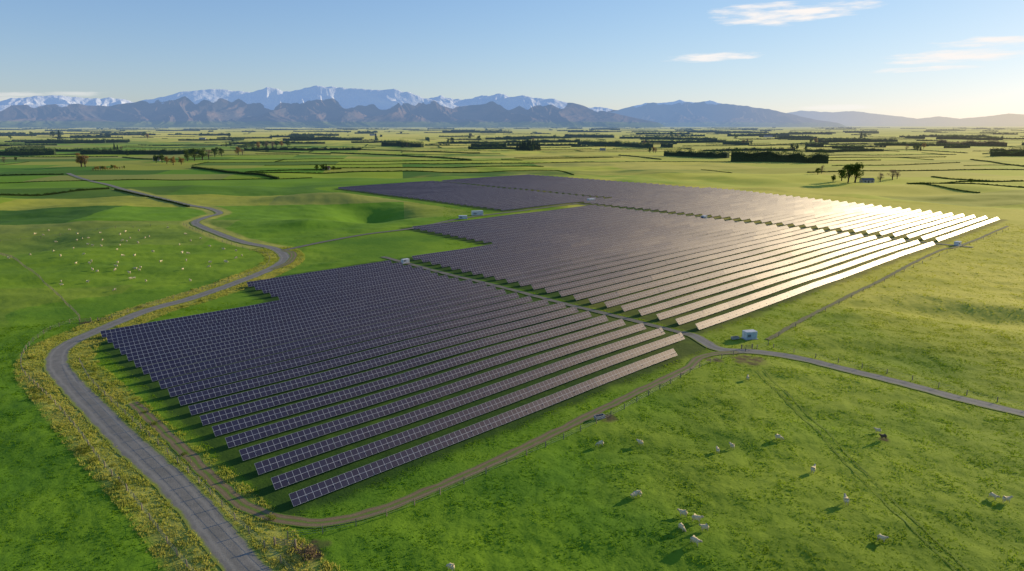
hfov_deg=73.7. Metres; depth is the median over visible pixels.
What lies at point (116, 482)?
bush
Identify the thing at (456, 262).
solar panel row
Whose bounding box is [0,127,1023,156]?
distant woodland
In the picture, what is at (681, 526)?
sheep
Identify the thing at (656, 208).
solar panel row
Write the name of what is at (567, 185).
solar panel row
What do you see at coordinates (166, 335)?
solar panel row
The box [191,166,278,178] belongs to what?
hedge
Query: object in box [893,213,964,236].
solar panel row
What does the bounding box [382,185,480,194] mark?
solar panel row
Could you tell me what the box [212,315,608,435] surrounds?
solar panel row
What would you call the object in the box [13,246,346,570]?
roadside grass
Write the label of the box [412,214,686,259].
solar panel row
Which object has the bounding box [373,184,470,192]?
solar panel row
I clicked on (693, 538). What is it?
sheep
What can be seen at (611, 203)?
solar panel row
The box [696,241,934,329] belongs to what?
solar panel row
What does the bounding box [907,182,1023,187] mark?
hedge
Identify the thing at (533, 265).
solar panel row
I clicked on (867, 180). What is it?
farmhouse
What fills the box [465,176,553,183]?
solar panel row
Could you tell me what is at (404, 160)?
hedge
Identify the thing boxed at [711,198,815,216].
solar panel row
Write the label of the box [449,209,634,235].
solar panel row
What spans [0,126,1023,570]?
ground
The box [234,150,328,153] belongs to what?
hedge
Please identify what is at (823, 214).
solar panel row
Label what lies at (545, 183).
solar panel row
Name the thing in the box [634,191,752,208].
solar panel row
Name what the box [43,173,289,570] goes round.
road
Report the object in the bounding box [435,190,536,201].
solar panel row
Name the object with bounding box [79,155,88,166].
bare tree
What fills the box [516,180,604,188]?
solar panel row
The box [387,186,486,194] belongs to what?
solar panel row
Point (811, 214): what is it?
solar panel row
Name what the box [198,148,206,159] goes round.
broadleaf tree
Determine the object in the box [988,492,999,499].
sheep
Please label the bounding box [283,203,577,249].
track
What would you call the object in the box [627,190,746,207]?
solar panel row
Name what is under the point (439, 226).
solar panel row
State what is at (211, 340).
solar panel row
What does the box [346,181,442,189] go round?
solar panel row
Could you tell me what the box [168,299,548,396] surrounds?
solar panel row
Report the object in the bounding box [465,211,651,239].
solar panel row
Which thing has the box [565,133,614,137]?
shelterbelt
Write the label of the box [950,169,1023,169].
hedge
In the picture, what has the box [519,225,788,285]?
solar panel row
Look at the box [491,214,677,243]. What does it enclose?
solar panel row
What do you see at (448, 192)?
solar panel row
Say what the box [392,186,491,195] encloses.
solar panel row
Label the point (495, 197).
solar panel row
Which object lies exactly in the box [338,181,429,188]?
solar panel row
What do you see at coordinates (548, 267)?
solar panel row
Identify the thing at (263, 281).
solar panel row
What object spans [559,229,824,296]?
solar panel row
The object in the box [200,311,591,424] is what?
solar panel row
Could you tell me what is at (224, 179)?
hedge
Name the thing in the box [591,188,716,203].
solar panel row
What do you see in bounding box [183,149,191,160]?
broadleaf tree
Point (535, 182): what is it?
solar panel row
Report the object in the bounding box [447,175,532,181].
solar panel row
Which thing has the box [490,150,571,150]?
hedge
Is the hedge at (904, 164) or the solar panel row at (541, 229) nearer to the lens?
the solar panel row at (541, 229)
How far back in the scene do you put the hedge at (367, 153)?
1313.47 m
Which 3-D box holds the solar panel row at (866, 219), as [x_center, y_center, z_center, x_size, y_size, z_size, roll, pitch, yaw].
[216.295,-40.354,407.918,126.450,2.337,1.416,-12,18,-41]
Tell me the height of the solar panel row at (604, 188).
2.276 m
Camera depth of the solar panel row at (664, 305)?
243.55 m
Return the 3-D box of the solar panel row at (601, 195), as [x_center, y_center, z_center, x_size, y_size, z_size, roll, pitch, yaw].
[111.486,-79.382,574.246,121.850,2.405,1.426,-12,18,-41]
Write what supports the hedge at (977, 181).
on the ground at (304, 208)
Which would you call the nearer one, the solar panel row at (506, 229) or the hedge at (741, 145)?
the solar panel row at (506, 229)
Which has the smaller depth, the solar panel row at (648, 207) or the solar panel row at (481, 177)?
the solar panel row at (648, 207)
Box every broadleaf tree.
[157,154,163,162]
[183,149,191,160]
[188,148,199,160]
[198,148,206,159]
[210,148,216,156]
[838,168,847,180]
[840,164,857,182]
[852,162,863,182]
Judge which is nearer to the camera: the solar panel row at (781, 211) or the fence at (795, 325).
the fence at (795, 325)
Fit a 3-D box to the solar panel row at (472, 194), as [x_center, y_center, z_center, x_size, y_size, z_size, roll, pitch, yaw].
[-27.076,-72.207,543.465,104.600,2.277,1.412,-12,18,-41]
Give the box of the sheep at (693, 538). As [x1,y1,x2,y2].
[690,535,702,545]
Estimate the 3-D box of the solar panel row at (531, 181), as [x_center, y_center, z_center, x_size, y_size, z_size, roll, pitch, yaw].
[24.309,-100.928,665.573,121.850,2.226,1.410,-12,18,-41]
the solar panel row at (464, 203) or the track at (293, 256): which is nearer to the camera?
the track at (293, 256)
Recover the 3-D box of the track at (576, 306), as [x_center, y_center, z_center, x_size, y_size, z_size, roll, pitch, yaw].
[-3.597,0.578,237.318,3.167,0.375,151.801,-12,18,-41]
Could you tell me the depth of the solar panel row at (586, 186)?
608.15 m
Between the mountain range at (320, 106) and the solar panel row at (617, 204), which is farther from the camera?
the mountain range at (320, 106)
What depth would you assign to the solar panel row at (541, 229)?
370.17 m
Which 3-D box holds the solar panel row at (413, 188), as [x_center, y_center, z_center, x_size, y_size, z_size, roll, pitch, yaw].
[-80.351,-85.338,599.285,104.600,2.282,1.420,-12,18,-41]
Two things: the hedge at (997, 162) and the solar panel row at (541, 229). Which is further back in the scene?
the hedge at (997, 162)
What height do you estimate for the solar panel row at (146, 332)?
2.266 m
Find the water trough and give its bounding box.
[594,413,604,419]
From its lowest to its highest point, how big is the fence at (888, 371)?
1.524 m
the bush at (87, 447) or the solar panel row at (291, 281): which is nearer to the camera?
the bush at (87, 447)
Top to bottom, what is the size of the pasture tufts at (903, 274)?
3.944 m
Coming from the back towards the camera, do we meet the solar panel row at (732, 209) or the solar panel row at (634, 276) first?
the solar panel row at (732, 209)
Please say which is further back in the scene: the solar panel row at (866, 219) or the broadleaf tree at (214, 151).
the broadleaf tree at (214, 151)
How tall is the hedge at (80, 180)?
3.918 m
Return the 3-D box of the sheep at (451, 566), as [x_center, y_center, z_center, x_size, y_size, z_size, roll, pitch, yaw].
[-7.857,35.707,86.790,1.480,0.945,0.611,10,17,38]
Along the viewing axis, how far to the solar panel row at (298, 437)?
137.93 m
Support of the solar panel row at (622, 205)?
on the ground at (304, 208)
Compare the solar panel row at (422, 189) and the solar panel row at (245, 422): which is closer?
the solar panel row at (245, 422)
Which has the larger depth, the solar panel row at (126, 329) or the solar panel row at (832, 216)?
the solar panel row at (832, 216)
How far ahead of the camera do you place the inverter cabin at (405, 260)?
278.08 m
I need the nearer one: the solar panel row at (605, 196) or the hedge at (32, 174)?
the solar panel row at (605, 196)
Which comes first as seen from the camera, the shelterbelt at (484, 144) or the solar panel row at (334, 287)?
the solar panel row at (334, 287)
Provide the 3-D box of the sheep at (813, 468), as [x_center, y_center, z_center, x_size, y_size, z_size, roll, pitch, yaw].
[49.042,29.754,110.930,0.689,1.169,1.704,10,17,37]
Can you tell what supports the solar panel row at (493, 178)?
on the ground at (304, 208)
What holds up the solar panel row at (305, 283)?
on the ground at (304, 208)
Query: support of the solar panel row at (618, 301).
on the ground at (304, 208)
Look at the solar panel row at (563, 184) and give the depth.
630.19 m
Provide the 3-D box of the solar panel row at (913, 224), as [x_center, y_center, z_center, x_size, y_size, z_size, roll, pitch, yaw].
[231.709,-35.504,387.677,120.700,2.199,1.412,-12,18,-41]
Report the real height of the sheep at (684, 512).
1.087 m
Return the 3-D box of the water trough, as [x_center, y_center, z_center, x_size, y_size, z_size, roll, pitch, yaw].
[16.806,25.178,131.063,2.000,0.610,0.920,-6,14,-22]
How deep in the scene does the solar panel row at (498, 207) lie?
481.14 m
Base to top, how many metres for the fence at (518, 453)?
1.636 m
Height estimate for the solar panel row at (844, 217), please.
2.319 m
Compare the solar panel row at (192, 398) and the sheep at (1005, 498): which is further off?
the solar panel row at (192, 398)
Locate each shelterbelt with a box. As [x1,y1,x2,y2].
[64,139,127,143]
[290,135,341,138]
[381,138,423,146]
[442,130,511,132]
[471,142,506,147]
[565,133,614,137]
[577,139,652,147]
[640,136,717,139]
[663,149,729,157]
[731,148,828,163]
[789,131,831,134]
[832,144,864,148]
[874,141,928,145]
[936,134,1002,139]
[936,139,1006,145]
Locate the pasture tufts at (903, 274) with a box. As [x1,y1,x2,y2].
[444,205,1023,332]
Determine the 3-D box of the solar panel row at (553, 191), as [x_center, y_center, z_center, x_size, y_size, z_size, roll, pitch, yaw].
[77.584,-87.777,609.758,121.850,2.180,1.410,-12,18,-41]
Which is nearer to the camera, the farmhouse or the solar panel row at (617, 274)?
the solar panel row at (617, 274)
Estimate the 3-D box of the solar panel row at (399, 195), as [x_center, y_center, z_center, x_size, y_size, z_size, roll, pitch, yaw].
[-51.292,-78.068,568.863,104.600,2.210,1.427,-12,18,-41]
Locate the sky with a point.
(917, 59)
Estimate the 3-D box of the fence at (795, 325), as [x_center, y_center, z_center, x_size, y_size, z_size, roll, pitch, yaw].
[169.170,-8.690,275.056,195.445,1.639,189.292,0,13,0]
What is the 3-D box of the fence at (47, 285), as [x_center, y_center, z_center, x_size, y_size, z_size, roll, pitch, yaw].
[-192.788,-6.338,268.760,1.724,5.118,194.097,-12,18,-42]
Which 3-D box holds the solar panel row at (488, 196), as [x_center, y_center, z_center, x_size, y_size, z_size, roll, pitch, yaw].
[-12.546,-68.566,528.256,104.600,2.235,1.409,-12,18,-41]
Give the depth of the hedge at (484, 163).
997.29 m
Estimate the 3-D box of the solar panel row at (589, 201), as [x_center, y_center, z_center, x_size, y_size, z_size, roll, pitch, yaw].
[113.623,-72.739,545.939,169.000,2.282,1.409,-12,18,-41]
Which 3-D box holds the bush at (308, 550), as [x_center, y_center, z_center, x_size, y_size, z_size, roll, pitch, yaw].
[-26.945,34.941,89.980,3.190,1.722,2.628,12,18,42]
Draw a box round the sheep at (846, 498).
[843,493,849,504]
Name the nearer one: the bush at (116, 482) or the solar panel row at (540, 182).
the bush at (116, 482)
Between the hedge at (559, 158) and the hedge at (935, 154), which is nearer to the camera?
the hedge at (559, 158)
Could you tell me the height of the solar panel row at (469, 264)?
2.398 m
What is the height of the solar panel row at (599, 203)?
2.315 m
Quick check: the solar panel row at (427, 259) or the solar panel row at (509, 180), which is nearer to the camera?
the solar panel row at (427, 259)
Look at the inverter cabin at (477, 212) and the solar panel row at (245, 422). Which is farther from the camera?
the inverter cabin at (477, 212)
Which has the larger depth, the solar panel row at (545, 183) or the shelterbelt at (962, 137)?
the shelterbelt at (962, 137)
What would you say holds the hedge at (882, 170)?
on the ground at (304, 208)
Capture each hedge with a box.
[0,173,63,175]
[0,179,216,182]
[0,187,109,195]
[114,189,189,206]
[121,177,311,179]
[122,156,152,159]
[175,158,343,159]
[177,159,281,159]
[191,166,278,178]
[209,161,339,162]
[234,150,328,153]
[246,168,340,171]
[248,170,480,173]
[255,153,323,153]
[265,163,400,165]
[330,152,404,155]
[330,165,543,167]
[340,160,461,161]
[341,160,522,161]
[361,149,479,152]
[402,153,499,154]
[402,161,591,163]
[405,154,470,159]
[423,170,555,172]
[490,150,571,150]
[501,156,612,159]
[569,151,665,151]
[619,154,661,159]
[655,161,730,161]
[656,149,694,149]
[694,144,789,145]
[807,169,949,172]
[829,156,945,157]
[832,162,959,165]
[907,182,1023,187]
[908,183,979,192]
[912,154,956,154]
[917,180,1022,183]
[931,176,994,180]
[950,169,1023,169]
[970,159,1023,166]
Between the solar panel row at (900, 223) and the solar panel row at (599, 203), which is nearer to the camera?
the solar panel row at (900, 223)
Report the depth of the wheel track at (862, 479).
107.68 m
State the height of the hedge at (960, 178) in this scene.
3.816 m
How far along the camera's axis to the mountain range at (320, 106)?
18956.44 m
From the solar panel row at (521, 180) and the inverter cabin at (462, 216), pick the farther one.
the solar panel row at (521, 180)
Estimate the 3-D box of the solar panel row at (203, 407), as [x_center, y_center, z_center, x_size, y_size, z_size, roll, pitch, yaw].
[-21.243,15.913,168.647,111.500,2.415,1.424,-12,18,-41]
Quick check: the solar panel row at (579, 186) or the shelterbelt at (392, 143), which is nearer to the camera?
the solar panel row at (579, 186)
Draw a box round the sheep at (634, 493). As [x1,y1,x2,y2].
[630,491,637,496]
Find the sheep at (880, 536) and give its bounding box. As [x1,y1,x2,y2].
[877,534,888,540]
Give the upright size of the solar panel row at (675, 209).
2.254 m
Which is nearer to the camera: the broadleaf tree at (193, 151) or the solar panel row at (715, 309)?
the solar panel row at (715, 309)
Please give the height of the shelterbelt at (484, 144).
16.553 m
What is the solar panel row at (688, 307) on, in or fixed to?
on the ground at (304, 208)
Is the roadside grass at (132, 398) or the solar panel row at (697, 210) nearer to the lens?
the roadside grass at (132, 398)
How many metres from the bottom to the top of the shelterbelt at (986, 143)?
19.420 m
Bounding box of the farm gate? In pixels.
[273,537,296,546]
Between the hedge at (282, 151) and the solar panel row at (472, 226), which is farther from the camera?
the hedge at (282, 151)
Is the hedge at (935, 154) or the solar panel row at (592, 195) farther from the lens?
the hedge at (935, 154)
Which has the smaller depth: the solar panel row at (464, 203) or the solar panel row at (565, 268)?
the solar panel row at (565, 268)
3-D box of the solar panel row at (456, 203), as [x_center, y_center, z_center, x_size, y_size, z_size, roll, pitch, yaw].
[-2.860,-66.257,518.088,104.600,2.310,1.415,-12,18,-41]
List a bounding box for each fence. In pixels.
[0,253,79,316]
[20,316,190,568]
[79,358,292,567]
[111,224,269,316]
[287,341,768,538]
[773,344,1023,406]
[778,230,1002,335]
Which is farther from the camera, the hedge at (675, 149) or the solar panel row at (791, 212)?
the hedge at (675, 149)
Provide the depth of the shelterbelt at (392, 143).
1765.53 m
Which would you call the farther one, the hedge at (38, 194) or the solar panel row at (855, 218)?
the hedge at (38, 194)
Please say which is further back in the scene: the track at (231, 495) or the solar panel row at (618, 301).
the solar panel row at (618, 301)
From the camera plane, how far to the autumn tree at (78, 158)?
901.31 m
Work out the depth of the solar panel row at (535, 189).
617.40 m
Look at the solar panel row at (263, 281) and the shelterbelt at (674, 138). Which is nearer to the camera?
the solar panel row at (263, 281)
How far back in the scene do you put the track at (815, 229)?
356.80 m
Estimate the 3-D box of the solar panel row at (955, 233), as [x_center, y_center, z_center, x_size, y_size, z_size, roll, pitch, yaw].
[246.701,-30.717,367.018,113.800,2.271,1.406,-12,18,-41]
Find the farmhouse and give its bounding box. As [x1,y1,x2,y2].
[859,178,874,182]
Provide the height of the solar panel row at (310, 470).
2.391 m
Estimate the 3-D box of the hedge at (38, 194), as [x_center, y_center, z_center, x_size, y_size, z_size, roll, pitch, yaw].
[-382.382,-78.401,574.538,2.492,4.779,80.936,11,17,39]
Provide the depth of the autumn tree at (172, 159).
956.08 m
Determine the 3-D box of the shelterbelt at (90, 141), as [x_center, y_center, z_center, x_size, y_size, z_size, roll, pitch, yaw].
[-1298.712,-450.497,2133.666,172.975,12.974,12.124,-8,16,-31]
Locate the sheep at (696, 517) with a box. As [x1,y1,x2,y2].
[692,513,703,521]
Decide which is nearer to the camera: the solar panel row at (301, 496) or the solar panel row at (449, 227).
the solar panel row at (301, 496)
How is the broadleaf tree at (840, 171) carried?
on the ground at (304, 208)
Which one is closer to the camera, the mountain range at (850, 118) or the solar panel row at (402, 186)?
the solar panel row at (402, 186)
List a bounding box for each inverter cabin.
[401,258,409,263]
[458,215,467,218]
[471,210,482,215]
[741,329,757,339]
[954,241,961,245]
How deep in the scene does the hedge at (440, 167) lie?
908.33 m
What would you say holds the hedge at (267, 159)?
on the ground at (304, 208)
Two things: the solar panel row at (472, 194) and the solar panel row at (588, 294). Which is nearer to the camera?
the solar panel row at (588, 294)
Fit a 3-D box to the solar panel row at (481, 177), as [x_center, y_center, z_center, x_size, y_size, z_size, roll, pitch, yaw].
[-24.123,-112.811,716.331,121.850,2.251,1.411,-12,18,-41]
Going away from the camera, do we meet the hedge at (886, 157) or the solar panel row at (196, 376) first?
the solar panel row at (196, 376)
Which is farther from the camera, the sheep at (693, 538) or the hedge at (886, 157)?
the hedge at (886, 157)
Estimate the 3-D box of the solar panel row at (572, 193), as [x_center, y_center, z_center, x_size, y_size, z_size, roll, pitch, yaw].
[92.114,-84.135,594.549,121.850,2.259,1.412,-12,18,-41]
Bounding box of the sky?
[0,0,1023,118]
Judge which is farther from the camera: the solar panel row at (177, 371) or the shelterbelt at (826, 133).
the shelterbelt at (826, 133)
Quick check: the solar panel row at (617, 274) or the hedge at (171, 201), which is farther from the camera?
the hedge at (171, 201)
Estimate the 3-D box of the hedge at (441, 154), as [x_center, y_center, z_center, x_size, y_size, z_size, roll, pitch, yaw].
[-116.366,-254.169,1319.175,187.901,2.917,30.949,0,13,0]
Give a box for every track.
[127,350,740,527]
[271,250,297,268]
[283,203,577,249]
[381,256,692,335]
[572,203,972,247]
[757,371,955,570]
[764,370,968,570]
[766,226,1008,339]
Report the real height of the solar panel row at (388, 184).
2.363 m
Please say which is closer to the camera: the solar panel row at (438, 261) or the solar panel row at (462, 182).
the solar panel row at (438, 261)
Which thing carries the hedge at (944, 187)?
on the ground at (304, 208)
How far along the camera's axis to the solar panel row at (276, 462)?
133.04 m
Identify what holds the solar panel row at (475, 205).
on the ground at (304, 208)
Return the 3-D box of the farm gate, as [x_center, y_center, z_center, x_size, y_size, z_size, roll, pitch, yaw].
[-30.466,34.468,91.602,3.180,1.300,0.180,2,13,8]
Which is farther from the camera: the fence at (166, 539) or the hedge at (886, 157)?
the hedge at (886, 157)
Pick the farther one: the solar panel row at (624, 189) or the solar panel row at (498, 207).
the solar panel row at (624, 189)
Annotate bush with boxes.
[81,444,94,450]
[86,456,99,462]
[113,479,125,484]
[263,512,276,521]
[295,543,318,559]
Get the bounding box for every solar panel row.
[100,272,437,337]
[106,275,448,342]
[113,277,458,348]
[119,279,472,354]
[126,282,486,360]
[134,285,495,367]
[142,289,505,373]
[150,292,518,380]
[159,296,531,388]
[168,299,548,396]
[178,302,565,405]
[188,307,578,414]
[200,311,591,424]
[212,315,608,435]
[225,319,625,447]
[239,323,645,460]
[247,260,391,286]
[254,262,402,289]
[254,328,664,474]
[262,265,411,292]
[270,267,423,296]
[271,333,684,489]
[278,270,430,299]
[289,349,676,506]
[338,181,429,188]
[342,181,438,188]
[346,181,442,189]
[351,182,446,190]
[355,182,451,190]
[359,183,456,190]
[364,183,461,191]
[368,184,466,192]
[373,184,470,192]
[377,185,476,193]
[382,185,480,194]
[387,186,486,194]
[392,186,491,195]
[397,187,496,196]
[402,187,501,196]
[408,188,507,197]
[412,205,596,228]
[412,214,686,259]
[413,188,512,198]
[418,189,518,198]
[420,206,603,230]
[421,215,695,261]
[424,189,524,199]
[427,206,611,231]
[430,190,530,200]
[431,216,704,264]
[434,207,618,233]
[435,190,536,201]
[440,217,714,266]
[441,191,542,202]
[442,174,529,181]
[442,208,626,234]
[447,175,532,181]
[447,192,548,202]
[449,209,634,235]
[450,219,723,269]
[451,175,538,181]
[453,193,555,204]
[456,175,543,182]
[457,210,642,237]
[460,193,561,204]
[460,220,734,271]
[461,176,545,183]
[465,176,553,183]
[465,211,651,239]
[466,194,568,205]
[470,176,557,183]
[471,221,744,274]
[473,194,575,206]
[474,212,659,240]
[475,177,560,184]
[479,195,581,207]
[480,177,567,184]
[482,222,755,276]
[483,213,668,242]
[484,177,572,185]
[486,196,588,208]
[490,178,578,185]
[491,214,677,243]
[493,196,595,209]
[494,223,765,279]
[495,178,583,186]
[500,179,586,186]
[500,197,603,210]
[505,179,593,187]
[506,224,776,282]
[511,179,599,187]
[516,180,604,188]
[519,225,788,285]
[522,180,610,188]
[527,181,615,189]
[531,226,799,288]
[534,181,621,190]
[539,182,626,190]
[545,182,633,191]
[545,228,812,292]
[551,182,639,192]
[557,183,646,192]
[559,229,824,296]
[564,183,651,193]
[570,184,658,194]
[573,230,836,299]
[577,184,664,194]
[584,185,671,195]
[584,187,710,202]
[589,232,849,303]
[590,185,678,196]
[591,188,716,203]
[597,186,684,196]
[598,188,721,204]
[604,186,691,197]
[604,189,727,204]
[604,234,863,307]
[611,187,698,197]
[612,189,733,205]
[619,190,739,206]
[621,235,876,310]
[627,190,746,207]
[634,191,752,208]
[638,237,890,315]
[642,192,758,209]
[650,193,765,209]
[656,238,904,319]
[658,193,772,210]
[667,194,778,211]
[675,195,785,212]
[675,240,919,324]
[684,195,792,213]
[692,196,800,214]
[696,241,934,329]
[702,197,807,214]
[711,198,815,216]
[720,199,822,217]
[730,199,830,218]
[740,200,838,219]
[750,201,847,220]
[761,202,855,222]
[771,203,864,223]
[782,204,873,224]
[793,205,881,225]
[804,206,891,226]
[816,207,901,228]
[828,208,910,229]
[841,209,920,230]
[853,210,931,232]
[866,211,941,233]
[879,212,952,234]
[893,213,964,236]
[907,215,975,237]
[921,216,986,239]
[936,217,998,240]
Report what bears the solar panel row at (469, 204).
on the ground at (304, 208)
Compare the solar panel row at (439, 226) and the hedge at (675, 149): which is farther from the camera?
the hedge at (675, 149)
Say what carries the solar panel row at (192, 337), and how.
on the ground at (304, 208)
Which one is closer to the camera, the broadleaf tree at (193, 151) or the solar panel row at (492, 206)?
the solar panel row at (492, 206)
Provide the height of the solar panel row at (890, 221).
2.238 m
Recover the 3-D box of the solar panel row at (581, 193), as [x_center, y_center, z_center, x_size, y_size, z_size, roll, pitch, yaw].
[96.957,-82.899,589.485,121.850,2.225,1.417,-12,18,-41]
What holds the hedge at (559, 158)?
on the ground at (304, 208)
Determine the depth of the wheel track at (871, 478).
109.61 m
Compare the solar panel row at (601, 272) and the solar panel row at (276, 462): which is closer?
the solar panel row at (276, 462)
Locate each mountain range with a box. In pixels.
[0,86,665,127]
[0,93,615,111]
[610,100,846,126]
[788,111,1023,125]
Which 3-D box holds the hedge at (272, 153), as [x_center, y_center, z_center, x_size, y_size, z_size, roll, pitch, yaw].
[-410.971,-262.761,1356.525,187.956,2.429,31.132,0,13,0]
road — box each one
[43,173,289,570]
[683,331,1023,416]
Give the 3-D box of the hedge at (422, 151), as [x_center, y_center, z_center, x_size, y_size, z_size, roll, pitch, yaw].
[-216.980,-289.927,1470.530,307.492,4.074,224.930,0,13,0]
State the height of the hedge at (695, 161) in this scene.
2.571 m
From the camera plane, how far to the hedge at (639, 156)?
1190.71 m
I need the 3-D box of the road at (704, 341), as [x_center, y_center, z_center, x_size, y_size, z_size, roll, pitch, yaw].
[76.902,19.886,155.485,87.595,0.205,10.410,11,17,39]
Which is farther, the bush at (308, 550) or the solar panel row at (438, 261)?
the solar panel row at (438, 261)
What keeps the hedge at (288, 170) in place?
on the ground at (304, 208)
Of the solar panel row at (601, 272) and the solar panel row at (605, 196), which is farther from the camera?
the solar panel row at (605, 196)
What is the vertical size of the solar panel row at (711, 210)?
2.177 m
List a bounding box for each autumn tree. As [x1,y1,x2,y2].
[75,153,88,166]
[168,156,175,164]
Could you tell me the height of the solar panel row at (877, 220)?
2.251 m
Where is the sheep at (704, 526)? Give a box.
[699,523,708,530]
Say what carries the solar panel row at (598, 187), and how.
on the ground at (304, 208)
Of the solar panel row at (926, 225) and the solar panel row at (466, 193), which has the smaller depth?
the solar panel row at (926, 225)
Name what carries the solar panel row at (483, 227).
on the ground at (304, 208)
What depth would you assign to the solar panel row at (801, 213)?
431.17 m
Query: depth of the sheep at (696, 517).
95.81 m
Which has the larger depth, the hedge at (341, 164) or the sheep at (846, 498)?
the hedge at (341, 164)
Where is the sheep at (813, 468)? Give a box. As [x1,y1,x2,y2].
[811,464,815,473]
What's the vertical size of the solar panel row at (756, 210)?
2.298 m
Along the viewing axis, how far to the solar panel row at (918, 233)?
370.86 m
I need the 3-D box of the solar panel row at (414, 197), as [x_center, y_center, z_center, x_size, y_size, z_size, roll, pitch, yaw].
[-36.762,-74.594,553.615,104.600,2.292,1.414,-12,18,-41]
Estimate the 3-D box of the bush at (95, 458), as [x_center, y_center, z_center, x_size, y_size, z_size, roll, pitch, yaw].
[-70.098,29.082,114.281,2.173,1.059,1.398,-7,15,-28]
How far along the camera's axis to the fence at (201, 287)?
238.76 m
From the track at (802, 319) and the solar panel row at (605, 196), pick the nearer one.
the track at (802, 319)
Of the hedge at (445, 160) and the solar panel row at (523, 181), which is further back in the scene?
the hedge at (445, 160)
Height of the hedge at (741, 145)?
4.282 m
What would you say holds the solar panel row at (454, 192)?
on the ground at (304, 208)
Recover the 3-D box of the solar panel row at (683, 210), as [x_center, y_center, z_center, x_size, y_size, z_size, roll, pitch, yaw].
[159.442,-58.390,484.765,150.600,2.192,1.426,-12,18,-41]
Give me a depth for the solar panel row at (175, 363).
179.92 m
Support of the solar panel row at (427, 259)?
on the ground at (304, 208)
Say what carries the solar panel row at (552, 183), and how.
on the ground at (304, 208)
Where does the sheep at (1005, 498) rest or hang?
on the ground at (304, 208)
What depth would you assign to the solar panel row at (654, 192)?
560.40 m
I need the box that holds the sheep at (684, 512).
[677,508,687,515]
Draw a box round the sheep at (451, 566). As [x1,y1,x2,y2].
[446,563,454,570]
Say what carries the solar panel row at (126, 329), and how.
on the ground at (304, 208)
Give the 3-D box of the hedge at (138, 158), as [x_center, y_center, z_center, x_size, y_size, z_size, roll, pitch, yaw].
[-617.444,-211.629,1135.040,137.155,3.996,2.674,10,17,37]
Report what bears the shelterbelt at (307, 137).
on the ground at (304, 208)
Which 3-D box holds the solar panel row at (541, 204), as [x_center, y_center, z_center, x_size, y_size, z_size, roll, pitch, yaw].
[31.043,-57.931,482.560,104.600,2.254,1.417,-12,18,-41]
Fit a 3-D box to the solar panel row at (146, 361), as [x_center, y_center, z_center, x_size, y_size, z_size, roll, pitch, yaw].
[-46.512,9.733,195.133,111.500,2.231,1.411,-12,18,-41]
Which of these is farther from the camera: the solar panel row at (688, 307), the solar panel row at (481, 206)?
the solar panel row at (481, 206)
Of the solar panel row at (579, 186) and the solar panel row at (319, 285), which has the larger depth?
the solar panel row at (579, 186)
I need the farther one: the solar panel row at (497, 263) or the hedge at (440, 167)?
the hedge at (440, 167)
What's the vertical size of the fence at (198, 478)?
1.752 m
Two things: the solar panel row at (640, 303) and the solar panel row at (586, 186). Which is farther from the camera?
the solar panel row at (586, 186)
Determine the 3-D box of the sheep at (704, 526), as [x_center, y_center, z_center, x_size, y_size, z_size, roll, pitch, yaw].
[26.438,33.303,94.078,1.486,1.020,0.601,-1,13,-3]
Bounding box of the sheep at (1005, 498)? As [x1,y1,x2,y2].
[1002,495,1012,502]
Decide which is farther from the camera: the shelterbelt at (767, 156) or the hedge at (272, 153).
the hedge at (272, 153)
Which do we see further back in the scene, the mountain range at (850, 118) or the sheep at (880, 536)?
the mountain range at (850, 118)
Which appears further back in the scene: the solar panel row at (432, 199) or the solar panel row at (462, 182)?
the solar panel row at (462, 182)
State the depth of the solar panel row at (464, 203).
509.35 m
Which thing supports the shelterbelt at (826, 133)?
on the ground at (304, 208)
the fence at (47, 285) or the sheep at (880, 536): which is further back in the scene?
the fence at (47, 285)
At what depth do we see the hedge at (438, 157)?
1161.00 m
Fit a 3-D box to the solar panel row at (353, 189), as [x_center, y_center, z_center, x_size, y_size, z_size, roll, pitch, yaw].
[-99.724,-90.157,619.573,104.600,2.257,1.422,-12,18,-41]
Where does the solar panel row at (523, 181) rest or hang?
on the ground at (304, 208)
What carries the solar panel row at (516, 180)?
on the ground at (304, 208)
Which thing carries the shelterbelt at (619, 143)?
on the ground at (304, 208)
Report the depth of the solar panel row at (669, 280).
258.37 m
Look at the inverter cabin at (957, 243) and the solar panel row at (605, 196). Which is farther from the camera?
the solar panel row at (605, 196)
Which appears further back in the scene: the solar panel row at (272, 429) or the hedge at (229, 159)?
the hedge at (229, 159)
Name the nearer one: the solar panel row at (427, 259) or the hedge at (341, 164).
the solar panel row at (427, 259)
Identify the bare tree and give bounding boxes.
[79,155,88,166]
[889,170,896,179]
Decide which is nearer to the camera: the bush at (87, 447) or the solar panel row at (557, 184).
the bush at (87, 447)
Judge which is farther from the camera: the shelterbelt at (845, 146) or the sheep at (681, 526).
the shelterbelt at (845, 146)
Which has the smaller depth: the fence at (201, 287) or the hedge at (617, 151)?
the fence at (201, 287)
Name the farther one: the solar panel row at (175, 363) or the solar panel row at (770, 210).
the solar panel row at (770, 210)
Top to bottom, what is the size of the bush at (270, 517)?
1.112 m
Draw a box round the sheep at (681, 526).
[678,522,685,531]

